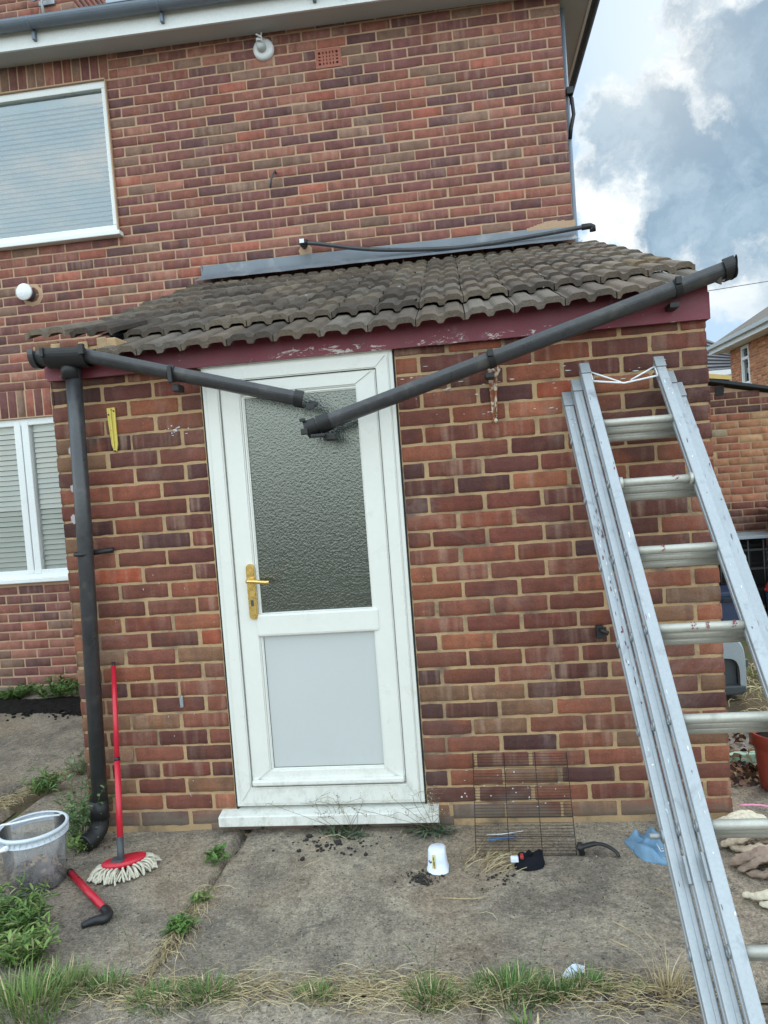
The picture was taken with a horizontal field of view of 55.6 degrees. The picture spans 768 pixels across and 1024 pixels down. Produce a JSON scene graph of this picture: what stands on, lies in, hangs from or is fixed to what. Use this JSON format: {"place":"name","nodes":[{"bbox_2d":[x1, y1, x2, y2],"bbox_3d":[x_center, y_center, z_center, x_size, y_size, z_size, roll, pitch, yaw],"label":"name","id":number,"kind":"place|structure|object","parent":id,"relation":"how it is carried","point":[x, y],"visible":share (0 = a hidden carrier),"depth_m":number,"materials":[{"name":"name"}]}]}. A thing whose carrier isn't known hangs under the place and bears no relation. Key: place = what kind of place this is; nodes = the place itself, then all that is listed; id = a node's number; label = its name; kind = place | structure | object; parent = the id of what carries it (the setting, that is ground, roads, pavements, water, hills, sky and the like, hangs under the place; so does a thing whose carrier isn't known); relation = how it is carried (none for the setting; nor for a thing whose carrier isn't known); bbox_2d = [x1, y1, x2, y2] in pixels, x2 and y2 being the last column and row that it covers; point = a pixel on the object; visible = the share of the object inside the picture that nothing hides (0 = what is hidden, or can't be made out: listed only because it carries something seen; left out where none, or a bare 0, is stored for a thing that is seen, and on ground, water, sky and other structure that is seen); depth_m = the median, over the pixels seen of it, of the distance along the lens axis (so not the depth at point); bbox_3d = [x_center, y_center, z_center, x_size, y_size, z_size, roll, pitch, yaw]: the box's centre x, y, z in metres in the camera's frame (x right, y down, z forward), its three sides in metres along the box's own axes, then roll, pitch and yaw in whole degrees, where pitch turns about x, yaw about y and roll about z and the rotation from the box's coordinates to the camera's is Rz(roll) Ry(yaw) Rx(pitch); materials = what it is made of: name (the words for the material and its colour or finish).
{"place":"outdoors","nodes":[
{"label":"outdoors","id":0,"kind":"place"},
{"bbox_2d":[0,808,14,823],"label":"patio","id":1,"kind":"structure","parent":0,"point":[6,814],"depth_m":3.71,"materials":[{"name":"concrete"}]},
{"bbox_2d":[0,696,81,720],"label":"black soil","id":2,"kind":"structure","parent":0,"point":[69,705],"depth_m":5.52,"materials":[{"name":"black soil"}]},
{"bbox_2d":[0,682,33,699],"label":"weed","id":3,"kind":"object","parent":2,"relation":"on","point":[13,693],"visible":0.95,"depth_m":5.86,"materials":[{"name":"green plant"}]},
{"bbox_2d":[30,672,78,698],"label":"weed","id":4,"kind":"object","parent":2,"relation":"on","point":[59,689],"visible":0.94,"depth_m":5.79,"materials":[{"name":"green plant"}]},
{"bbox_2d":[0,692,86,800],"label":"patio","id":5,"kind":"structure","parent":0,"point":[36,740],"depth_m":4.67,"materials":[{"name":"concrete"}]},
{"bbox_2d":[6,772,90,833],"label":"patio","id":6,"kind":"structure","parent":0,"point":[46,802],"depth_m":3.73,"materials":[{"name":"concrete"}]},
{"bbox_2d":[14,765,67,795],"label":"weed","id":7,"kind":"object","parent":6,"relation":"on","point":[40,785],"visible":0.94,"depth_m":3.87,"materials":[{"name":"green plant"}]},
{"bbox_2d":[51,743,86,774],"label":"weed","id":8,"kind":"object","parent":6,"relation":"on","point":[82,763],"visible":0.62,"depth_m":4.12,"materials":[{"name":"green plant"}]},
{"bbox_2d":[0,829,250,994],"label":"patio","id":9,"kind":"structure","parent":0,"point":[147,904],"depth_m":2.81,"materials":[{"name":"concrete"}]},
{"bbox_2d":[0,911,60,973],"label":"weed","id":10,"kind":"object","parent":9,"relation":"on","point":[17,950],"visible":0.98,"depth_m":2.43,"materials":[{"name":"green plant"}]},
{"bbox_2d":[0,871,61,942],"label":"weed","id":11,"kind":"object","parent":9,"relation":"on","point":[24,912],"visible":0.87,"depth_m":2.64,"materials":[{"name":"green plant"}]},
{"bbox_2d":[0,810,68,894],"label":"bucket","id":12,"kind":"object","parent":9,"relation":"on","point":[9,846],"visible":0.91,"depth_m":2.97,"materials":[{"name":"clear plastic"}]},
{"bbox_2d":[7,853,67,894],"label":"plant litter","id":13,"kind":"object","parent":9,"relation":"on","point":[41,869],"visible":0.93,"depth_m":2.93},
{"bbox_2d":[24,950,105,998],"bbox_3d":[-1.017,1.454,2.318,0.264,0.112,0.203,-4,3,7],"label":"grass tuft","id":14,"kind":"object","parent":9,"relation":"on","point":[70,967],"visible":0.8,"depth_m":2.34,"materials":[{"name":"green plant"}]},
{"bbox_2d":[42,758,114,839],"bbox_3d":[-1.379,1.311,3.324,0.299,0.368,0.338,-6,3,-33],"label":"weed","id":15,"kind":"object","parent":9,"relation":"on","point":[84,813],"visible":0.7,"depth_m":3.29,"materials":[{"name":"green plant"}]},
{"bbox_2d":[66,827,97,852],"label":"weed","id":16,"kind":"object","parent":9,"relation":"on","point":[74,844],"visible":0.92,"depth_m":3.20,"materials":[{"name":"green plant"}]},
{"bbox_2d":[66,868,112,928],"bbox_3d":[-1.142,1.481,2.823,0.114,0.036,0.457,-6,3,-30],"label":"broken handle","id":17,"kind":"object","parent":9,"relation":"on","point":[106,915],"visible":1,"depth_m":2.73,"materials":[{"name":"red plastic"}]},
{"bbox_2d":[87,662,161,885],"bbox_3d":[-1.091,1.079,3.093,0.279,0.800,0.442,-4,3,7],"label":"mop","id":18,"kind":"object","parent":9,"relation":"on","point":[106,871],"visible":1,"depth_m":3.00,"materials":[{"name":"red plastic"}]},
{"bbox_2d":[203,842,228,865],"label":"weed","id":19,"kind":"object","parent":9,"relation":"on","point":[214,854],"visible":1,"depth_m":3.05,"materials":[{"name":"green plant"}]},
{"bbox_2d":[0,995,483,1023],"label":"patio","id":20,"kind":"structure","parent":0,"point":[268,1013],"depth_m":2.14,"materials":[{"name":"concrete"}]},
{"bbox_2d":[0,948,86,1023],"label":"grass tuft","id":21,"kind":"object","parent":20,"relation":"on","point":[10,995],"visible":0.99,"depth_m":2.25,"materials":[{"name":"green plant"}]},
{"bbox_2d":[83,958,136,997],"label":"grass tuft","id":22,"kind":"object","parent":20,"relation":"on","point":[111,977],"visible":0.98,"depth_m":2.30,"materials":[{"name":"green plant"}]},
{"bbox_2d":[121,973,199,1017],"bbox_3d":[-0.681,1.455,2.215,0.252,0.068,0.187,-4,3,7],"label":"grass tuft","id":23,"kind":"object","parent":20,"relation":"on","point":[153,990],"visible":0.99,"depth_m":2.23,"materials":[{"name":"green plant"}]},
{"bbox_2d":[177,966,241,1008],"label":"grass tuft","id":24,"kind":"object","parent":20,"relation":"on","point":[207,987],"visible":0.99,"depth_m":2.23,"materials":[{"name":"green plant"}]},
{"bbox_2d":[289,974,339,1007],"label":"grass tuft","id":25,"kind":"object","parent":20,"relation":"on","point":[320,988],"visible":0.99,"depth_m":2.20,"materials":[{"name":"green plant"}]},
{"bbox_2d":[395,967,468,1014],"bbox_3d":[0.139,1.386,2.126,0.229,0.091,0.174,-4,3,7],"label":"grass tuft","id":26,"kind":"object","parent":20,"relation":"on","point":[432,986],"visible":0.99,"depth_m":2.14,"materials":[{"name":"green plant"}]},
{"bbox_2d":[0,607,767,1005],"bbox_3d":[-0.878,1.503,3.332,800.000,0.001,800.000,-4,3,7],"label":"ground","id":27,"kind":"structure","parent":0,"point":[734,705],"depth_m":4.53,"materials":[{"name":"brown soil"}]},
{"bbox_2d":[0,0,599,692],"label":"brick house","id":28,"kind":"structure","parent":27,"relation":"on","point":[148,148],"depth_m":5.57,"materials":[{"name":"red brick"}]},
{"bbox_2d":[16,283,35,300],"bbox_3d":[-2.842,-1.742,5.790,0.132,0.132,0.084,-4,3,7],"label":"vent cap","id":29,"kind":"object","parent":28,"relation":"attached to","point":[24,291],"visible":1,"depth_m":5.75,"materials":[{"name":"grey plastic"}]},
{"bbox_2d":[0,415,68,584],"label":"window","id":30,"kind":"structure","parent":28,"relation":"in","point":[32,537],"depth_m":5.97,"materials":[{"name":"white paint"}]},
{"bbox_2d":[0,78,123,250],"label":"window","id":31,"kind":"structure","parent":28,"relation":"in","point":[58,184],"depth_m":5.81,"materials":[{"name":"white paint"}]},
{"bbox_2d":[253,32,273,60],"bbox_3d":[-0.916,-3.500,5.466,0.160,0.168,0.104,-4,3,7],"label":"wall lamp","id":32,"kind":"object","parent":28,"relation":"attached to","point":[263,49],"visible":1,"depth_m":5.49,"materials":[{"name":"white plastic"}]},
{"bbox_2d":[269,170,276,187],"bbox_3d":[-0.835,-2.524,5.532,0.036,0.138,0.084,-2,3,41],"label":"wall hook","id":33,"kind":"object","parent":28,"relation":"attached to","point":[272,175],"depth_m":5.51,"materials":[{"name":"grey plastic"}]},
{"bbox_2d":[24,220,732,836],"bbox_3d":[0.013,-0.300,4.294,3.008,3.386,2.555,-4,3,7],"label":"brick extension","id":34,"kind":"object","parent":27,"relation":"on","point":[400,600],"visible":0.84,"depth_m":3.19,"materials":[{"name":"red brick"}]},
{"bbox_2d":[65,368,113,851],"bbox_3d":[-1.319,0.431,3.247,0.265,2.143,0.133,-6,3,-27],"label":"downpipe","id":35,"kind":"object","parent":34,"relation":"attached to","point":[84,554],"visible":0.96,"depth_m":3.22,"materials":[{"name":"black plastic"}]},
{"bbox_2d":[106,407,117,451],"bbox_3d":[-1.216,-0.368,3.261,0.038,0.198,0.016,-4,3,7],"label":"wall bracket","id":36,"kind":"object","parent":34,"relation":"attached to","point":[111,416],"depth_m":3.26,"materials":[{"name":"yellow paint"}]},
{"bbox_2d":[26,343,317,409],"bbox_3d":[-0.902,-0.564,3.116,1.243,0.362,0.130,-4,3,7],"label":"gutter","id":37,"kind":"object","parent":34,"relation":"attached to","point":[68,361],"visible":0.99,"depth_m":3.09,"materials":[{"name":"black plastic"}]},
{"bbox_2d":[220,369,405,785],"bbox_3d":[-0.316,0.311,3.194,0.692,1.805,0.118,-4,3,7],"label":"door","id":38,"kind":"structure","parent":34,"relation":"in","point":[308,515],"depth_m":3.21,"materials":[{"name":"white plastic"}]},
{"bbox_2d":[298,223,595,251],"bbox_3d":[0.444,-2.023,5.381,2.173,0.212,0.128,-4,3,7],"label":"waste pipe","id":39,"kind":"object","parent":34,"relation":"attached to","point":[304,243],"visible":1,"depth_m":5.34,"materials":[{"name":"black plastic"}]},
{"bbox_2d":[487,365,500,423],"bbox_3d":[0.468,-0.498,3.054,0.053,0.256,0.042,-4,3,7],"label":"wall bracket","id":40,"kind":"object","parent":34,"relation":"attached to","point":[493,389],"depth_m":3.06,"materials":[{"name":"white metal"}]},
{"bbox_2d":[299,254,737,440],"bbox_3d":[0.519,-0.645,2.962,1.767,0.584,0.143,-4,2,6],"label":"gutter","id":41,"kind":"object","parent":34,"relation":"attached to","point":[321,425],"visible":0.99,"depth_m":2.91,"materials":[{"name":"black plastic"}]},
{"bbox_2d":[561,356,767,1023],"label":"extension ladder","id":42,"kind":"object","parent":27,"relation":"on","point":[695,868],"visible":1,"depth_m":2.26,"materials":[{"name":"metal"}]},
{"bbox_2d":[706,340,731,380],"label":"house","id":43,"kind":"structure","parent":27,"relation":"on","point":[719,364],"depth_m":26.39,"materials":[{"name":"brick"}]},
{"bbox_2d":[720,585,738,620],"bbox_3d":[3.110,0.858,6.669,0.380,0.310,0.374,-4,3,7],"label":"storage crate","id":44,"kind":"object","parent":27,"relation":"on","point":[729,612],"visible":0.24,"depth_m":6.51,"materials":[{"name":"blue plastic"}]},
{"bbox_2d":[723,642,747,694],"bbox_3d":[2.130,0.978,4.839,0.455,0.375,0.394,-4,3,7],"label":"hooded box","id":45,"kind":"object","parent":27,"relation":"on","point":[736,662],"visible":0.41,"depth_m":4.64,"materials":[{"name":"grey plastic"}]},
{"bbox_2d":[706,307,767,385],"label":"neighbour house","id":46,"kind":"structure","parent":27,"relation":"on","point":[745,344],"depth_m":19.94,"materials":[{"name":"brick"}]},
{"bbox_2d":[708,281,767,290],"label":"overhead cable","id":47,"kind":"object","parent":46,"relation":"attached to","point":[737,286],"visible":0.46,"depth_m":16.13,"materials":[{"name":"black plastic"}]},
{"bbox_2d":[740,344,751,383],"bbox_3d":[10.122,-4.084,20.434,0.181,1.141,0.667,-4,3,6],"label":"window","id":48,"kind":"structure","parent":46,"relation":"in","point":[745,360],"depth_m":20.52,"materials":[{"name":"white paint"}]},
{"bbox_2d":[708,378,767,606],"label":"brick outbuilding","id":49,"kind":"structure","parent":27,"relation":"on","point":[739,419],"depth_m":7.36,"materials":[{"name":"brick"}]},
{"bbox_2d":[709,374,731,380],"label":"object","id":50,"kind":"object","parent":49,"relation":"on","point":[721,377],"visible":0.36,"depth_m":7.28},
{"bbox_2d":[718,538,764,604],"bbox_3d":[3.557,0.600,7.333,0.570,0.700,0.030,-4,3,7],"label":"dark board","id":51,"kind":"object","parent":27,"relation":"on","point":[757,574],"visible":0.05,"depth_m":7.30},
{"bbox_2d":[728,732,756,762],"bbox_3d":[2.140,1.205,3.880,1.100,0.065,0.540,-4,3,7],"label":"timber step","id":52,"kind":"object","parent":27,"relation":"on","point":[739,747],"depth_m":3.73,"materials":[{"name":"paint"}]},
{"bbox_2d":[718,531,767,612],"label":"metal table","id":53,"kind":"object","parent":27,"relation":"on","point":[748,536],"visible":0.39,"depth_m":6.94,"materials":[{"name":"grey metal"}]},
{"bbox_2d":[746,665,756,679],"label":"grass tuft","id":54,"kind":"object","parent":27,"relation":"on","point":[750,674],"visible":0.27,"depth_m":4.97,"materials":[{"name":"green plant"}]},
{"bbox_2d":[758,505,767,515],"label":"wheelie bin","id":55,"kind":"object","parent":27,"relation":"on","point":[763,510],"visible":1,"depth_m":7.12,"materials":[{"name":"black plastic"}]},
{"bbox_2d":[765,591,767,608],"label":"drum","id":56,"kind":"object","parent":27,"relation":"on","point":[766,593],"visible":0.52,"depth_m":6.64,"materials":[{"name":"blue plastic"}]},
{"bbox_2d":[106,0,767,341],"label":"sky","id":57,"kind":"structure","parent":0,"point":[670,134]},
{"bbox_2d":[142,763,767,1002],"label":"patio","id":58,"kind":"structure","parent":0,"point":[623,883],"depth_m":2.57,"materials":[{"name":"concrete"}]},
{"bbox_2d":[159,908,201,935],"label":"weed","id":59,"kind":"object","parent":58,"relation":"on","point":[178,923],"visible":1,"depth_m":2.56,"materials":[{"name":"green plant"}]},
{"bbox_2d":[188,888,212,904],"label":"weed","id":60,"kind":"object","parent":58,"relation":"on","point":[196,897],"visible":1,"depth_m":2.74,"materials":[{"name":"green plant"}]},
{"bbox_2d":[266,789,366,839],"bbox_3d":[-0.289,1.317,3.198,0.442,0.200,0.144,-4,3,7],"label":"weed","id":61,"kind":"object","parent":58,"relation":"on","point":[334,833],"visible":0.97,"depth_m":3.19,"materials":[{"name":"green plant"}]},
{"bbox_2d":[309,792,373,839],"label":"weed","id":62,"kind":"object","parent":58,"relation":"on","point":[358,835],"visible":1,"depth_m":3.16,"materials":[{"name":"green plant"}]},
{"bbox_2d":[0,663,767,1023],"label":"dry straw","id":63,"kind":"object","parent":58,"relation":"on","point":[358,991],"visible":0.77,"depth_m":2.21,"materials":[{"name":"beige plant"}]},
{"bbox_2d":[117,857,669,1009],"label":"grass stalks","id":64,"kind":"object","parent":58,"relation":"on","point":[487,968],"depth_m":2.15,"materials":[{"name":"plant"}]},
{"bbox_2d":[353,785,461,839],"bbox_3d":[0.096,1.280,3.121,0.461,0.222,0.139,-5,3,-7],"label":"weed","id":65,"kind":"object","parent":58,"relation":"on","point":[434,830],"visible":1,"depth_m":3.13,"materials":[{"name":"green plant"}]},
{"bbox_2d":[70,830,767,1017],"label":"soil crumbs","id":66,"kind":"object","parent":58,"relation":"on","point":[420,880],"visible":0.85,"depth_m":2.32,"materials":[{"name":"black soil"}]},
{"bbox_2d":[427,843,448,874],"bbox_3d":[0.207,1.354,2.850,0.086,0.086,0.096,-4,3,7],"label":"plastic tub","id":67,"kind":"object","parent":58,"relation":"on","point":[438,864],"visible":1,"depth_m":2.82,"materials":[{"name":"white plastic"}]},
{"bbox_2d":[488,835,515,840],"bbox_3d":[0.488,1.350,3.014,0.113,0.014,0.020,-4,2,-5],"label":"plastic strip","id":68,"kind":"object","parent":58,"relation":"on","point":[501,837],"visible":0.56,"depth_m":3.01,"materials":[{"name":"blue plastic"}]},
{"bbox_2d":[487,831,522,835],"bbox_3d":[0.503,1.335,3.026,0.152,0.008,0.012,-4,2,-1],"label":"plastic stick","id":69,"kind":"object","parent":58,"relation":"on","point":[504,833],"visible":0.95,"depth_m":3.02,"materials":[{"name":"white plastic"}]},
{"bbox_2d":[472,752,576,855],"bbox_3d":[0.573,1.198,3.013,0.411,0.323,0.263,-4,3,7],"label":"wire rack","id":70,"kind":"object","parent":58,"relation":"on","point":[538,804],"visible":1,"depth_m":3.00,"materials":[{"name":"black metal"}]},
{"bbox_2d":[510,849,544,870],"bbox_3d":[0.557,1.340,2.835,0.130,0.061,0.108,-4,3,7],"label":"glove","id":71,"kind":"object","parent":58,"relation":"on","point":[531,861],"visible":1,"depth_m":2.80,"materials":[{"name":"black fabric"}]},
{"bbox_2d":[561,964,583,977],"bbox_3d":[0.575,1.387,2.207,0.093,0.020,0.044,-6,3,-36],"label":"wrapper","id":72,"kind":"object","parent":58,"relation":"on","point":[574,966],"visible":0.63,"depth_m":2.21,"materials":[{"name":"white plastic"}]},
{"bbox_2d":[556,957,616,997],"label":"grass tuft","id":73,"kind":"object","parent":58,"relation":"on","point":[592,976],"visible":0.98,"depth_m":2.15,"materials":[{"name":"green plant"}]},
{"bbox_2d":[577,841,620,857],"bbox_3d":[0.840,1.321,2.855,0.164,0.052,0.046,-4,3,13],"label":"plastic hook","id":74,"kind":"object","parent":58,"relation":"on","point":[581,846],"visible":1,"depth_m":2.85,"materials":[{"name":"black plastic"}]},
{"bbox_2d":[627,975,652,994],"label":"grass tuft","id":75,"kind":"object","parent":58,"relation":"on","point":[639,984],"visible":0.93,"depth_m":2.12,"materials":[{"name":"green plant"}]},
{"bbox_2d":[624,826,666,864],"bbox_3d":[1.047,1.293,2.870,0.172,0.079,0.240,-4,3,7],"label":"blue cloth","id":76,"kind":"object","parent":58,"relation":"on","point":[644,847],"visible":0.66,"depth_m":2.83,"materials":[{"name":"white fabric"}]},
{"bbox_2d":[633,940,696,1000],"bbox_3d":[0.822,1.323,2.104,0.230,0.116,0.187,-4,3,7],"label":"grass tuft","id":77,"kind":"object","parent":58,"relation":"on","point":[663,987],"visible":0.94,"depth_m":2.11,"materials":[{"name":"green plant"}]},
{"bbox_2d":[717,810,765,818],"bbox_3d":[1.451,1.253,2.965,0.246,0.105,0.188,-4,3,7],"label":"rag","id":78,"kind":"object","parent":58,"relation":"on","point":[743,814],"visible":0.23,"depth_m":2.93,"materials":[{"name":"beige fabric"}]},
{"bbox_2d":[720,837,767,852],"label":"rag","id":79,"kind":"object","parent":58,"relation":"on","point":[737,845],"visible":0.72,"depth_m":2.80,"materials":[{"name":"beige fabric"}]},
{"bbox_2d":[728,733,759,785],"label":"dead leaves","id":80,"kind":"object","parent":58,"relation":"on","point":[745,769],"visible":0.35,"depth_m":3.50,"materials":[{"name":"brown plant"}]},
{"bbox_2d":[729,845,767,878],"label":"glove","id":81,"kind":"object","parent":58,"relation":"on","point":[752,859],"visible":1,"depth_m":2.64,"materials":[{"name":"brown fabric"}]},
{"bbox_2d":[739,804,767,806],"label":"ribbon","id":82,"kind":"object","parent":58,"relation":"on","point":[762,805],"visible":1,"depth_m":2.99,"materials":[{"name":"pink plastic"}]},
{"bbox_2d":[742,889,767,908],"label":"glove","id":83,"kind":"object","parent":58,"relation":"on","point":[761,897],"visible":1,"depth_m":2.46,"materials":[{"name":"beige fabric"}]},
{"bbox_2d":[749,732,767,790],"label":"plant pot","id":84,"kind":"object","parent":58,"relation":"on","point":[758,741],"visible":0.77,"depth_m":3.28,"materials":[{"name":"plastic"}]},
{"bbox_2d":[482,999,767,1023],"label":"patio","id":85,"kind":"structure","parent":0,"point":[571,1016],"depth_m":2.04,"materials":[{"name":"concrete"}]},
{"bbox_2d":[465,957,563,1014],"bbox_3d":[0.371,1.366,2.137,0.306,0.095,0.221,-4,3,7],"label":"grass tuft","id":86,"kind":"object","parent":85,"relation":"on","point":[509,976],"visible":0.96,"depth_m":2.15,"materials":[{"name":"green plant"}]},
{"bbox_2d":[503,996,550,1023],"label":"grass tuft","id":87,"kind":"object","parent":85,"relation":"on","point":[523,1020],"visible":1,"depth_m":2.02,"materials":[{"name":"green plant"}]},
{"bbox_2d":[529,968,579,1002],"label":"grass tuft","id":88,"kind":"object","parent":85,"relation":"on","point":[569,986],"visible":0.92,"depth_m":2.13,"materials":[{"name":"green plant"}]}
]}

